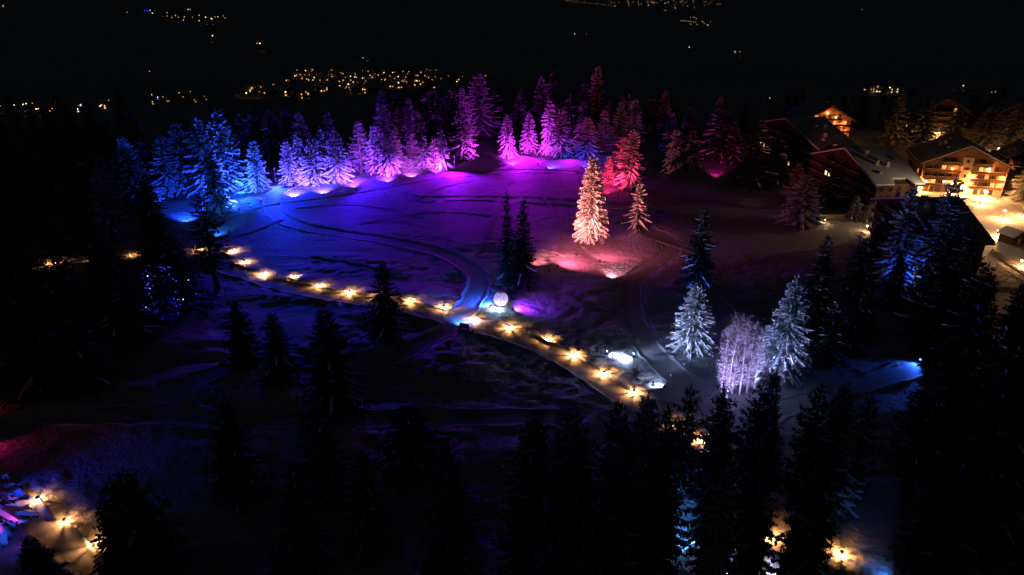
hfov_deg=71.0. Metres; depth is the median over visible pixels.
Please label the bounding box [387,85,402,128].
spruce tree
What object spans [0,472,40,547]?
spruce tree
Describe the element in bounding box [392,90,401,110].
spruce tree
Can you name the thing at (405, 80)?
town house
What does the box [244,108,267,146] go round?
spruce tree
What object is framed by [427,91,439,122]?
spruce tree
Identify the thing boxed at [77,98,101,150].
spruce tree
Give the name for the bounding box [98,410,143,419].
ski track
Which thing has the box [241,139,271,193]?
spruce tree
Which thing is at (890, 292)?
spruce tree
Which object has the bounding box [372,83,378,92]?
town house
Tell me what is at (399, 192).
loop path
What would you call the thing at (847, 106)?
spruce tree
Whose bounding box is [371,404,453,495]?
pine tree
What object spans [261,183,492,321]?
curving path
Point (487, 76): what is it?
town house
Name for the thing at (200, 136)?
spruce tree
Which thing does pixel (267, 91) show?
town house
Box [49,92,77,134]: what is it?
spruce tree
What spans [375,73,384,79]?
town house
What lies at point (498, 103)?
spruce tree
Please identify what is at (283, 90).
town house
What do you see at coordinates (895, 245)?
spruce tree
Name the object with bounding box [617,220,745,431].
path
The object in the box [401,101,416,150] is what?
spruce tree
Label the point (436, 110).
spruce tree
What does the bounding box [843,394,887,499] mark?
pine tree
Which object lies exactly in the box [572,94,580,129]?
spruce tree
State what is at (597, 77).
spruce tree
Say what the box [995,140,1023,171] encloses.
chalet
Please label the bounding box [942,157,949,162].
window
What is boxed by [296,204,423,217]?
ski track
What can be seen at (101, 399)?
ski track
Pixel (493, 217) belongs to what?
ski track
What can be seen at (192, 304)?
spruce tree
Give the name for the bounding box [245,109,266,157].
spruce tree
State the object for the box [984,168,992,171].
window
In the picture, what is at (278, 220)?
ski track
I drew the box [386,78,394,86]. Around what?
town house
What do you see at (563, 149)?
spruce tree
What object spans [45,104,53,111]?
town house
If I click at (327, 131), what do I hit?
spruce tree
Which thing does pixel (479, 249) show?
ski track
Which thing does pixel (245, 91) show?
town house
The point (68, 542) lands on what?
corner path
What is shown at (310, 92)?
town house
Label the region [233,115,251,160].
spruce tree
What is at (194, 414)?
path
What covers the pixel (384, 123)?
spruce tree
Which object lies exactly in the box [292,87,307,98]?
town house
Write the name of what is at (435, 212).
ski track
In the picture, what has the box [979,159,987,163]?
window
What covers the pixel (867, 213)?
spruce tree
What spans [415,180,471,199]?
ski track
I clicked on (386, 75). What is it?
town house
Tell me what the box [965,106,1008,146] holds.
spruce tree
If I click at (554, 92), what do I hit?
spruce tree
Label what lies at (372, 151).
spruce tree
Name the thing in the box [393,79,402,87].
town house
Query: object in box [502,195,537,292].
spruce tree
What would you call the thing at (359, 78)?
town house
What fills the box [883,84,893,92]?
town house
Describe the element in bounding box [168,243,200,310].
pine tree
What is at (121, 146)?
spruce tree
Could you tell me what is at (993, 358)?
spruce tree
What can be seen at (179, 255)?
spruce tree
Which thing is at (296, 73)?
town house
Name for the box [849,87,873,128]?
spruce tree
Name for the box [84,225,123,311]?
spruce tree
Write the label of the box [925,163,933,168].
window
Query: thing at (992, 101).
spruce tree
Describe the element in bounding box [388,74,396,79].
town house
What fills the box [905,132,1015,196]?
chalet
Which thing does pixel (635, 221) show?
spruce tree
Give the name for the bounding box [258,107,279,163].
spruce tree
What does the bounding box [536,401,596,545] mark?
spruce tree
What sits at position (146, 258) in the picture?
spruce tree
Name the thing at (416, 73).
town house
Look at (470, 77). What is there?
town house
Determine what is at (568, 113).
spruce tree
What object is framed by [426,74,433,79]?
town house
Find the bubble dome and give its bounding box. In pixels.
[493,292,507,306]
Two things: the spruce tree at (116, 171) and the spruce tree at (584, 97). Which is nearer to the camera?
the spruce tree at (116, 171)
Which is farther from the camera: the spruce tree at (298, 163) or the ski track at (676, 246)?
the spruce tree at (298, 163)
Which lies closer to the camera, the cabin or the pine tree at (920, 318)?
the pine tree at (920, 318)
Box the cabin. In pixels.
[997,225,1023,245]
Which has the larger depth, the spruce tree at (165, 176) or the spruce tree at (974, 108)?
the spruce tree at (974, 108)
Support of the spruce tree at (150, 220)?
on the snow ground
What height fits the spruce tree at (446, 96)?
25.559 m
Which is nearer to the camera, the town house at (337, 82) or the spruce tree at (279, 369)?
the spruce tree at (279, 369)
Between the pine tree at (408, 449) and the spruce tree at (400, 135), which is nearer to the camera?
the pine tree at (408, 449)
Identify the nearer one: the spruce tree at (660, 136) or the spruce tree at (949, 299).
the spruce tree at (949, 299)
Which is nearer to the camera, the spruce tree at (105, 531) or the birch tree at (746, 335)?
the spruce tree at (105, 531)
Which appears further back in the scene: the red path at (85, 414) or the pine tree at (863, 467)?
the red path at (85, 414)
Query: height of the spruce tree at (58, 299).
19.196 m
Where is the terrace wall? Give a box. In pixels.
[820,214,844,218]
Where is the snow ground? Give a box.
[0,0,1023,574]
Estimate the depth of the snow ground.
229.53 m
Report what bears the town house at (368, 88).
on the snow ground
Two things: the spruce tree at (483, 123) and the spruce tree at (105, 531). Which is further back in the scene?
the spruce tree at (483, 123)
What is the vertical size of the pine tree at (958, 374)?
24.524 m
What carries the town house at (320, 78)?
on the snow ground
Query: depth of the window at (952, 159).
252.63 m
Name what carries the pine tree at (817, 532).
on the snow ground
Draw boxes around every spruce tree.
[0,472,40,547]
[1,97,29,140]
[15,535,80,574]
[31,259,75,328]
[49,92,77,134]
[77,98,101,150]
[79,206,125,292]
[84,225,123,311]
[86,172,130,245]
[91,469,218,574]
[91,494,119,572]
[95,128,119,178]
[107,152,136,210]
[111,90,141,142]
[113,135,135,192]
[114,136,154,181]
[115,146,165,216]
[121,102,154,162]
[132,172,172,229]
[132,182,176,249]
[133,232,166,319]
[135,229,217,324]
[143,256,183,326]
[146,134,186,197]
[162,230,199,292]
[165,120,197,196]
[181,113,231,199]
[196,150,237,214]
[204,396,275,519]
[205,108,248,192]
[218,301,265,373]
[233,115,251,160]
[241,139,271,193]
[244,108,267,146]
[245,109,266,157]
[252,312,307,392]
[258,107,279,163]
[268,118,291,168]
[274,113,299,163]
[276,140,302,186]
[277,107,293,142]
[279,113,289,141]
[288,111,319,160]
[290,304,371,423]
[292,132,308,184]
[298,136,331,186]
[313,127,329,175]
[320,111,340,151]
[321,129,354,185]
[360,260,412,347]
[364,125,382,175]
[370,133,402,177]
[373,89,390,143]
[373,102,401,147]
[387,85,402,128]
[388,99,402,138]
[390,105,408,156]
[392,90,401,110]
[398,94,413,133]
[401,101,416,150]
[407,91,419,120]
[409,109,431,154]
[411,91,431,132]
[413,141,436,168]
[415,91,437,149]
[419,442,479,543]
[420,86,430,116]
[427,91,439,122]
[430,92,443,137]
[430,100,459,155]
[432,131,453,170]
[436,94,454,141]
[444,90,478,149]
[448,99,478,161]
[458,87,475,137]
[466,71,501,139]
[489,89,507,135]
[492,90,507,127]
[493,417,552,542]
[496,189,515,281]
[497,114,519,159]
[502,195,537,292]
[510,94,528,133]
[511,87,530,125]
[519,112,540,154]
[529,77,554,119]
[531,92,546,132]
[532,93,547,123]
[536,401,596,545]
[537,99,557,156]
[545,107,573,158]
[546,71,560,119]
[558,94,579,138]
[570,117,603,159]
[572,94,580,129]
[572,154,609,245]
[573,84,590,126]
[573,101,593,137]
[573,108,597,143]
[574,87,595,133]
[587,65,604,129]
[589,90,606,131]
[596,102,614,140]
[607,101,629,146]
[612,96,623,124]
[612,127,646,191]
[612,392,668,544]
[613,93,640,138]
[620,183,651,232]
[623,98,645,144]
[628,402,690,574]
[640,94,659,136]
[650,103,672,151]
[654,108,672,140]
[657,90,670,120]
[658,113,680,156]
[660,130,683,174]
[664,283,717,361]
[666,93,679,129]
[673,98,681,131]
[673,205,717,296]
[679,109,701,146]
[679,129,703,170]
[679,393,739,561]
[680,106,694,141]
[684,462,739,574]
[698,105,728,155]
[699,113,719,151]
[702,110,733,164]
[706,96,725,136]
[721,476,775,574]
[722,122,743,166]
[727,120,740,156]
[728,118,777,192]
[728,397,782,573]
[733,369,785,514]
[751,275,813,384]
[761,132,792,186]
[765,449,831,574]
[773,172,825,231]
[784,384,850,542]
[789,382,866,525]
[796,84,810,104]
[796,235,836,299]
[801,278,826,343]
[809,273,830,321]
[811,301,847,369]
[813,162,846,209]
[831,238,880,307]
[838,95,850,114]
[841,287,880,344]
[845,195,863,221]
[847,273,877,319]
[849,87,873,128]
[855,213,895,276]
[859,201,873,223]
[868,93,887,129]
[871,184,923,291]
[872,248,910,313]
[875,91,912,145]
[884,89,898,124]
[897,230,991,357]
[906,97,941,142]
[907,175,969,283]
[916,262,1002,389]
[928,271,1000,362]
[936,107,968,137]
[952,324,1021,434]
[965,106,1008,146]
[967,87,982,121]
[977,90,999,120]
[982,305,1023,376]
[983,283,1023,359]
[998,105,1023,144]
[1002,170,1023,201]
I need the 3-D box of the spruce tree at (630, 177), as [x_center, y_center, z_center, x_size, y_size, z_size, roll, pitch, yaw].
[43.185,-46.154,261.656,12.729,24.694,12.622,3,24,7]
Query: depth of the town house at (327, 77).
992.28 m
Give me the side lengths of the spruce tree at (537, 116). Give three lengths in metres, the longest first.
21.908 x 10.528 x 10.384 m
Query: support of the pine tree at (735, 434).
on the snow ground
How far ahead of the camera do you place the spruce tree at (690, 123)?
321.77 m
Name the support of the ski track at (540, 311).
on the snow ground
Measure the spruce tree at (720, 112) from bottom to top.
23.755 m
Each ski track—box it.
[87,391,125,403]
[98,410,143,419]
[223,219,283,239]
[230,178,436,223]
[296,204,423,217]
[311,255,409,277]
[360,211,491,223]
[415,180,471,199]
[447,239,530,254]
[474,220,491,255]
[484,180,514,239]
[518,304,609,343]
[532,188,561,255]
[535,279,611,308]
[582,247,604,260]
[640,172,676,181]
[655,239,744,273]
[817,358,905,400]
[872,451,898,461]
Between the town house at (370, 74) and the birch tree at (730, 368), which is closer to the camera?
the birch tree at (730, 368)
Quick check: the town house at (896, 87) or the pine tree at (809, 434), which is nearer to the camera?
the pine tree at (809, 434)
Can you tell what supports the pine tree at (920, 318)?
on the snow ground
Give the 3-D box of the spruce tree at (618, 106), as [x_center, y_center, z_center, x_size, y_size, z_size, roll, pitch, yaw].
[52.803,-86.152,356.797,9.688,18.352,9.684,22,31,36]
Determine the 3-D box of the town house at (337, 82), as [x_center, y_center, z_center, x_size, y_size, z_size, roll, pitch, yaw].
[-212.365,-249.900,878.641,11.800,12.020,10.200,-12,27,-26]
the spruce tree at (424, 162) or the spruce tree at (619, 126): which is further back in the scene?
the spruce tree at (619, 126)
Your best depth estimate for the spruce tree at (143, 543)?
79.10 m
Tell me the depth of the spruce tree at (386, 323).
153.17 m
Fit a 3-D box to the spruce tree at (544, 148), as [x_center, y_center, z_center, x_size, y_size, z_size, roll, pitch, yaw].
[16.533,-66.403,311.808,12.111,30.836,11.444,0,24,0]
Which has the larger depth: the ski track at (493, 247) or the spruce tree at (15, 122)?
the spruce tree at (15, 122)
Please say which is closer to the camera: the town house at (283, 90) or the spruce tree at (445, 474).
the spruce tree at (445, 474)
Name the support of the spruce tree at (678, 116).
on the snow ground
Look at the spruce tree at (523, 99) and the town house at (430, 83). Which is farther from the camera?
the town house at (430, 83)
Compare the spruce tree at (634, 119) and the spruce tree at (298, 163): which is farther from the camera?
the spruce tree at (634, 119)
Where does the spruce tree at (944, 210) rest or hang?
on the snow ground
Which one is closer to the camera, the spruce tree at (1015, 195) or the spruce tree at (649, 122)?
the spruce tree at (1015, 195)
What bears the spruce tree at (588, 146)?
on the snow ground
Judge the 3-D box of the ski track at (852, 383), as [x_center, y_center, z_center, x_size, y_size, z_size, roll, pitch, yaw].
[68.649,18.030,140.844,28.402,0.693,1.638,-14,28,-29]
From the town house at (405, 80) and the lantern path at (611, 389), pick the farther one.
the town house at (405, 80)
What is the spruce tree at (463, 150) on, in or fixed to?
on the snow ground
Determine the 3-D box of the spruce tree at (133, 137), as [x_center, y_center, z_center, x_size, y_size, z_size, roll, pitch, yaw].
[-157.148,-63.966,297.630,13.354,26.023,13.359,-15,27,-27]
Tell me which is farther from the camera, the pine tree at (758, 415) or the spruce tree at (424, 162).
the spruce tree at (424, 162)
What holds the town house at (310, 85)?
on the snow ground
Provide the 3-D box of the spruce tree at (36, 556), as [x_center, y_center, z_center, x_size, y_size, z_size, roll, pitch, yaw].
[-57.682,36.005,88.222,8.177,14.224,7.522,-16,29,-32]
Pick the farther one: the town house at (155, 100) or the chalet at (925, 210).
the town house at (155, 100)
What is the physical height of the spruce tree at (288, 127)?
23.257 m
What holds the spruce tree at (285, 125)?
on the snow ground
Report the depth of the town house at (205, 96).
607.55 m
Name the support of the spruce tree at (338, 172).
on the snow ground
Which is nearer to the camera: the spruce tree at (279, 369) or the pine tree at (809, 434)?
the pine tree at (809, 434)
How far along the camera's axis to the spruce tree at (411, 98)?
339.83 m
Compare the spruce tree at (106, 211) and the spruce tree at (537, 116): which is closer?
the spruce tree at (106, 211)
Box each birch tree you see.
[715,323,736,393]
[719,311,748,397]
[722,314,753,392]
[732,311,757,394]
[743,319,762,392]
[749,325,771,394]
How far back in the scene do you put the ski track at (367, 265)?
196.25 m
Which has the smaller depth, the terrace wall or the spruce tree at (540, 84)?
the terrace wall
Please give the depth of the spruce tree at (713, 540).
86.37 m
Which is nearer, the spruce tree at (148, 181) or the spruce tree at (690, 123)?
the spruce tree at (148, 181)
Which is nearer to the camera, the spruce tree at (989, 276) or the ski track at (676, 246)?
the spruce tree at (989, 276)
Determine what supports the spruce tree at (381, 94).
on the snow ground
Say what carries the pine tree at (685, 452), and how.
on the snow ground
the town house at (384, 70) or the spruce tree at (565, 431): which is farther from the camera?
the town house at (384, 70)
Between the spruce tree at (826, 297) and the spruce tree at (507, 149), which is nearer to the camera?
the spruce tree at (826, 297)
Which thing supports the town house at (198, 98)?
on the snow ground
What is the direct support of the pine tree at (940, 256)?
on the snow ground
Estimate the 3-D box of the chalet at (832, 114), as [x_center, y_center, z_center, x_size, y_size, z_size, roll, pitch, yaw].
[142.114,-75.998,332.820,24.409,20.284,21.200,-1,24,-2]
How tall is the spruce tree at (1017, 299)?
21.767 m
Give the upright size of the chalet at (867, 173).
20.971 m
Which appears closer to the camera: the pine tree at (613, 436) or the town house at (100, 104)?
the pine tree at (613, 436)
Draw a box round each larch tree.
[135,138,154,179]
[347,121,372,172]
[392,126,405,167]
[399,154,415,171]
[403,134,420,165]
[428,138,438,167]
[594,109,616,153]
[600,156,617,186]
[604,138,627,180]
[779,162,806,198]
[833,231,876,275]
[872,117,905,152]
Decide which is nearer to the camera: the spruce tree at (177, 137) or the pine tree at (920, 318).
the pine tree at (920, 318)
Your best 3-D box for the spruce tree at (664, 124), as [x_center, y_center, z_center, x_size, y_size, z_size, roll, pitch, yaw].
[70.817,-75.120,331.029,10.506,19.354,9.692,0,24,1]
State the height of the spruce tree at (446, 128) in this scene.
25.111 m
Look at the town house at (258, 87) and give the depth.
665.92 m
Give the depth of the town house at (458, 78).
1010.59 m
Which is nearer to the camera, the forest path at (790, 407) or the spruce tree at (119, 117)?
the forest path at (790, 407)
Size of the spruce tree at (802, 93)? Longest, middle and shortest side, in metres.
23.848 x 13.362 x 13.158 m
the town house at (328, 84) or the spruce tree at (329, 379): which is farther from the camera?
the town house at (328, 84)
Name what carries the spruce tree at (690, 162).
on the snow ground
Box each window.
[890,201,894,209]
[920,186,927,190]
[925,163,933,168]
[934,187,941,191]
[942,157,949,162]
[950,157,957,161]
[973,182,981,185]
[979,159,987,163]
[982,175,990,178]
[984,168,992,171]
[988,183,996,186]
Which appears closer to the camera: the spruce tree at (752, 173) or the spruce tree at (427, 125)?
the spruce tree at (752, 173)
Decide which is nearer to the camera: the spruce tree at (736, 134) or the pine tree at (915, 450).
the pine tree at (915, 450)
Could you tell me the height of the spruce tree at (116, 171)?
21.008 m
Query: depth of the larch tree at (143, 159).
266.76 m
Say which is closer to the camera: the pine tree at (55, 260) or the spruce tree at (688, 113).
the pine tree at (55, 260)
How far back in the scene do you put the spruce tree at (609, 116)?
331.45 m
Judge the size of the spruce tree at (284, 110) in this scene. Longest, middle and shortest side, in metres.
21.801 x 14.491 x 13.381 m
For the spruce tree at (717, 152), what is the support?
on the snow ground
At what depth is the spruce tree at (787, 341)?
137.65 m
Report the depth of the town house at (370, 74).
1099.72 m
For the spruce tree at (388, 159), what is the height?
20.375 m
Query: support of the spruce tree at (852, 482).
on the snow ground
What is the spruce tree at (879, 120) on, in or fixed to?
on the snow ground
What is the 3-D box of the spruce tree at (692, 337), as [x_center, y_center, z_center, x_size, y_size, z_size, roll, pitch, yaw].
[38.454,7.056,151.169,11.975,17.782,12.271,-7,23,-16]
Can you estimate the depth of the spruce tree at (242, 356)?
142.51 m
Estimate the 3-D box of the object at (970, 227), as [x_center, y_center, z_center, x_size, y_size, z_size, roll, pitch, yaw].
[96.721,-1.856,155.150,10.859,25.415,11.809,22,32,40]
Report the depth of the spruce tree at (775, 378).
102.54 m
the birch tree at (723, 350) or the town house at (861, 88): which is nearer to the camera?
the birch tree at (723, 350)
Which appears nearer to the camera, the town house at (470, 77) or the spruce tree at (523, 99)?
the spruce tree at (523, 99)
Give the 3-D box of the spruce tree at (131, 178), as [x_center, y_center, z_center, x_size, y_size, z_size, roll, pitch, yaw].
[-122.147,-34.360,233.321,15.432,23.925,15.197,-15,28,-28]
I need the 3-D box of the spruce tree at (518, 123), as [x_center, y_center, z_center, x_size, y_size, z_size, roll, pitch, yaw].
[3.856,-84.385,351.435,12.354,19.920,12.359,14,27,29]
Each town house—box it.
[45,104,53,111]
[73,104,85,111]
[96,101,106,108]
[151,97,161,104]
[165,95,173,100]
[193,96,202,101]
[201,94,210,99]
[239,85,255,96]
[255,84,263,95]
[258,85,275,96]
[268,84,277,94]
[277,85,291,95]
[288,84,300,94]
[292,71,301,76]
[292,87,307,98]
[301,83,314,88]
[302,86,315,97]
[309,75,317,82]
[314,82,325,91]
[317,75,323,81]
[322,80,332,89]
[324,75,331,81]
[329,70,335,76]
[333,78,343,85]
[346,77,356,84]
[353,75,361,81]
[360,83,375,92]
[367,71,375,77]
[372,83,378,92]
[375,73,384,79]
[380,68,388,73]
[382,73,389,79]
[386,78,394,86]
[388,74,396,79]
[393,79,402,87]
[402,77,410,84]
[408,77,415,85]
[413,71,420,77]
[413,77,422,85]
[418,78,427,86]
[425,79,437,87]
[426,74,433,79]
[453,75,462,81]
[469,74,476,80]
[483,73,491,79]
[857,84,870,92]
[866,84,875,92]
[874,83,883,91]
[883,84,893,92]
[891,83,900,91]
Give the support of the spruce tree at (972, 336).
on the snow ground
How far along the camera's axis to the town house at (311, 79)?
983.58 m
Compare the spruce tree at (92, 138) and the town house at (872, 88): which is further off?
the town house at (872, 88)
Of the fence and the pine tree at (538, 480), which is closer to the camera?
the pine tree at (538, 480)
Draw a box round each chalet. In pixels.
[751,116,858,175]
[785,98,855,135]
[809,145,926,213]
[867,191,995,275]
[893,91,973,135]
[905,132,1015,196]
[983,97,1023,127]
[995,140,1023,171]
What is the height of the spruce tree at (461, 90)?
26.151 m
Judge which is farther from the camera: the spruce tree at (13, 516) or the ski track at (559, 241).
the ski track at (559, 241)
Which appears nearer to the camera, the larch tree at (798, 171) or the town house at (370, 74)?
the larch tree at (798, 171)
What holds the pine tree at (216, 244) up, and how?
on the snow ground
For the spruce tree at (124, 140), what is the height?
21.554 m
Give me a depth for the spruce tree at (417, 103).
325.47 m
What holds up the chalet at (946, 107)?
on the snow ground
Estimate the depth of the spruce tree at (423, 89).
339.96 m
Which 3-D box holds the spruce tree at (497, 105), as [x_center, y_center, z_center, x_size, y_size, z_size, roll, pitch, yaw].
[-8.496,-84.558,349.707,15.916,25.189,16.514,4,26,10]
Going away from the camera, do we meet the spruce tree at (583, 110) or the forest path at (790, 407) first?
the forest path at (790, 407)
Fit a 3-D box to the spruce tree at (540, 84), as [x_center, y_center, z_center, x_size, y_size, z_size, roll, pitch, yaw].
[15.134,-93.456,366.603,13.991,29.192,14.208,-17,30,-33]
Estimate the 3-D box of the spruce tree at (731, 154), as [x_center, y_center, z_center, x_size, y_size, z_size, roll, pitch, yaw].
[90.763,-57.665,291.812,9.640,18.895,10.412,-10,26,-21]
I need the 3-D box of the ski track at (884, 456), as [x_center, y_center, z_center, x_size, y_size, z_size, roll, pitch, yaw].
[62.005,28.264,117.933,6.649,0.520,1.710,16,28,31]
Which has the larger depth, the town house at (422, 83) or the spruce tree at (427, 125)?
the town house at (422, 83)
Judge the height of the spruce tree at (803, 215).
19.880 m
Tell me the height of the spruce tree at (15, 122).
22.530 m
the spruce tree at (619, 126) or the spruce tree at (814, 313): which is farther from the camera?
the spruce tree at (619, 126)
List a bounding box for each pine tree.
[40,226,82,296]
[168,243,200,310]
[184,192,233,289]
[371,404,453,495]
[522,405,554,534]
[588,398,633,506]
[663,383,708,515]
[688,380,745,491]
[727,378,778,523]
[775,381,840,532]
[783,480,841,574]
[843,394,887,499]
[870,366,963,506]
[888,347,989,482]
[890,264,944,352]
[897,222,969,315]
[937,225,975,263]
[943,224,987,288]
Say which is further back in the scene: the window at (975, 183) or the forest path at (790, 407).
the window at (975, 183)
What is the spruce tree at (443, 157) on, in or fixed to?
on the snow ground
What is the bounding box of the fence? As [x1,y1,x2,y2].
[989,249,1023,274]
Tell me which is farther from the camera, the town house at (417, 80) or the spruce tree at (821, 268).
the town house at (417, 80)
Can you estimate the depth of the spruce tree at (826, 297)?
163.29 m
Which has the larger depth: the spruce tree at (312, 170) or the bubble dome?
the spruce tree at (312, 170)
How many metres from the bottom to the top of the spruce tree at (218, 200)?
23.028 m
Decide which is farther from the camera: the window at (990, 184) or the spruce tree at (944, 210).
the window at (990, 184)
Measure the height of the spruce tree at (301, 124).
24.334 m
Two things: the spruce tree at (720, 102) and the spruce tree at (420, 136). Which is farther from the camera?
the spruce tree at (720, 102)
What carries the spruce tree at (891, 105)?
on the snow ground
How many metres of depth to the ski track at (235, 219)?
254.94 m
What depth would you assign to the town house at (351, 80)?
911.82 m
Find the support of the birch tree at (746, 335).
on the snow ground
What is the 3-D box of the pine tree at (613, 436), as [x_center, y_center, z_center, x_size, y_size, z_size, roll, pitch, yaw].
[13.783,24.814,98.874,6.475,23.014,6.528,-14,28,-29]
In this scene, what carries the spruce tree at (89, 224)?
on the snow ground
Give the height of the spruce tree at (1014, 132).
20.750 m
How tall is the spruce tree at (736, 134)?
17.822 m
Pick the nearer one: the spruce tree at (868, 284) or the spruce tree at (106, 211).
the spruce tree at (868, 284)
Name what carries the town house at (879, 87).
on the snow ground
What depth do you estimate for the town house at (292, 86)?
687.12 m
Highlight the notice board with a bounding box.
[460,322,468,329]
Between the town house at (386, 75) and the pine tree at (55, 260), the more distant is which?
the town house at (386, 75)
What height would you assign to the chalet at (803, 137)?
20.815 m
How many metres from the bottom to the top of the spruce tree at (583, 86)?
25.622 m
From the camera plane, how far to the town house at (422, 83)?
841.58 m
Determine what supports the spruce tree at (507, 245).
on the snow ground
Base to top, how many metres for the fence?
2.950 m
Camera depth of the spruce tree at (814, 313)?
154.11 m
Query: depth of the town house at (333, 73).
1111.27 m
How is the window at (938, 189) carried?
in the chalet at (933, 164)
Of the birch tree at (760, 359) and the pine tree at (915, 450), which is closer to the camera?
the pine tree at (915, 450)
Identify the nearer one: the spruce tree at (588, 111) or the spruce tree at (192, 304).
the spruce tree at (192, 304)
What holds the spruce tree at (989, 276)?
on the snow ground
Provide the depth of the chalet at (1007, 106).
351.45 m
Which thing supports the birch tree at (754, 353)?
on the snow ground
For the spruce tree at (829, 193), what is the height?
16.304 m
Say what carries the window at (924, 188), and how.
in the chalet at (933, 164)
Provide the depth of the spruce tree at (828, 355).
143.57 m
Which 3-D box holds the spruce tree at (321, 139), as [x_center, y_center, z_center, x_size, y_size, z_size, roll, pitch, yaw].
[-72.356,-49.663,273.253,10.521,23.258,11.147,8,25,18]
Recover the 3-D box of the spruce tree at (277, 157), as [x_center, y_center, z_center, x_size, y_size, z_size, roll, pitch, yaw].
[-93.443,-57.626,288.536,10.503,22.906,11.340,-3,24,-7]
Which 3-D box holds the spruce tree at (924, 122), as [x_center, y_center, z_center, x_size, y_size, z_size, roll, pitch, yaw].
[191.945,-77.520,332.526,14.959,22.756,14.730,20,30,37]
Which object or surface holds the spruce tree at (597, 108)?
on the snow ground
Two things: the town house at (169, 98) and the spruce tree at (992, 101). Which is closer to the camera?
the spruce tree at (992, 101)
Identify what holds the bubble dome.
on the snow ground
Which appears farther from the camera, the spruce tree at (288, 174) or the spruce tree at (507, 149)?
the spruce tree at (507, 149)
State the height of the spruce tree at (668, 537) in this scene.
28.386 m
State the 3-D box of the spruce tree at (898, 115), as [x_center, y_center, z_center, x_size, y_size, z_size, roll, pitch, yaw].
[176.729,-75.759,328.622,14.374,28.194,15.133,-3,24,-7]
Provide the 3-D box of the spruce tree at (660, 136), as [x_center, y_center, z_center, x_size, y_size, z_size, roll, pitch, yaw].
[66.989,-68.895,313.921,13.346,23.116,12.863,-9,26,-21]
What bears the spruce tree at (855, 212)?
on the snow ground
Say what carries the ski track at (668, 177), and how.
on the snow ground
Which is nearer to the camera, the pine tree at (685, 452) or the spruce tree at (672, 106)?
the pine tree at (685, 452)
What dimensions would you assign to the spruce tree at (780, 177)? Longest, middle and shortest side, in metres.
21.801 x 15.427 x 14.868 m
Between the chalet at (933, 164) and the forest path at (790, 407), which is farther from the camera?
the chalet at (933, 164)
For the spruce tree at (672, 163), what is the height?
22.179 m
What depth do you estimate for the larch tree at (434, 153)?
288.02 m
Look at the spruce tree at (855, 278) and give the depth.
169.12 m
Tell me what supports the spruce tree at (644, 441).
on the snow ground
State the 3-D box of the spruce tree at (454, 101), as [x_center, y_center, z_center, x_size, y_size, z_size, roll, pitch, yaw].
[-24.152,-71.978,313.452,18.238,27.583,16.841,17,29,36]
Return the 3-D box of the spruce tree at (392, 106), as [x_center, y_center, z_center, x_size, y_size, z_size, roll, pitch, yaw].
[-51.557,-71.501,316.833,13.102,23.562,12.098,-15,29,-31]
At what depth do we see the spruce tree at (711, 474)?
93.05 m
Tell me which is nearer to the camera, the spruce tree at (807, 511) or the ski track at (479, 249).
the spruce tree at (807, 511)
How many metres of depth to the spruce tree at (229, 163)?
254.88 m
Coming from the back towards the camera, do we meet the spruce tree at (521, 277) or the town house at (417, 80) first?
the town house at (417, 80)
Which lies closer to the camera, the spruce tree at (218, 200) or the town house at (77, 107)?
the spruce tree at (218, 200)
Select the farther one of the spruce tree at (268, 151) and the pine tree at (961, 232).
the spruce tree at (268, 151)
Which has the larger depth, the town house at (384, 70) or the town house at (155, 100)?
the town house at (384, 70)
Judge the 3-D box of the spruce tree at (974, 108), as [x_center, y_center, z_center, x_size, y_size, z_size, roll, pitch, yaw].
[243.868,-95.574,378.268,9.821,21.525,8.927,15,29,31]
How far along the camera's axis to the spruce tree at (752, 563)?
77.67 m
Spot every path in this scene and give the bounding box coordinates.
[0,399,181,425]
[0,474,102,574]
[24,258,690,461]
[155,322,565,429]
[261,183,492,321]
[385,169,656,213]
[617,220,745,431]
[742,360,933,424]
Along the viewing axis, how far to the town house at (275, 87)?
690.28 m
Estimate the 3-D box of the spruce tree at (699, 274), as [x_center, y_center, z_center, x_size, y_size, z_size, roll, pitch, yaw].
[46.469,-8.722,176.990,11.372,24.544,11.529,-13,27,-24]
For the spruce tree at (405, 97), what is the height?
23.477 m
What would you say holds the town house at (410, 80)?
on the snow ground
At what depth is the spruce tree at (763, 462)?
91.55 m
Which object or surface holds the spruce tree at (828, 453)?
on the snow ground
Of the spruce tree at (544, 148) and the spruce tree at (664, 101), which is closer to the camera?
the spruce tree at (544, 148)
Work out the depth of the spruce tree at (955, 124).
330.79 m
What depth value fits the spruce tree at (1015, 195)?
250.25 m
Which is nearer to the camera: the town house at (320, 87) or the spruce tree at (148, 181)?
the spruce tree at (148, 181)
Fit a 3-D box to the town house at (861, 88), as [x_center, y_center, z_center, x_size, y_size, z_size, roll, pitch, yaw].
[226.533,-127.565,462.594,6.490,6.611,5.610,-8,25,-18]
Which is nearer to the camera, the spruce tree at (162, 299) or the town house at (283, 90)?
the spruce tree at (162, 299)

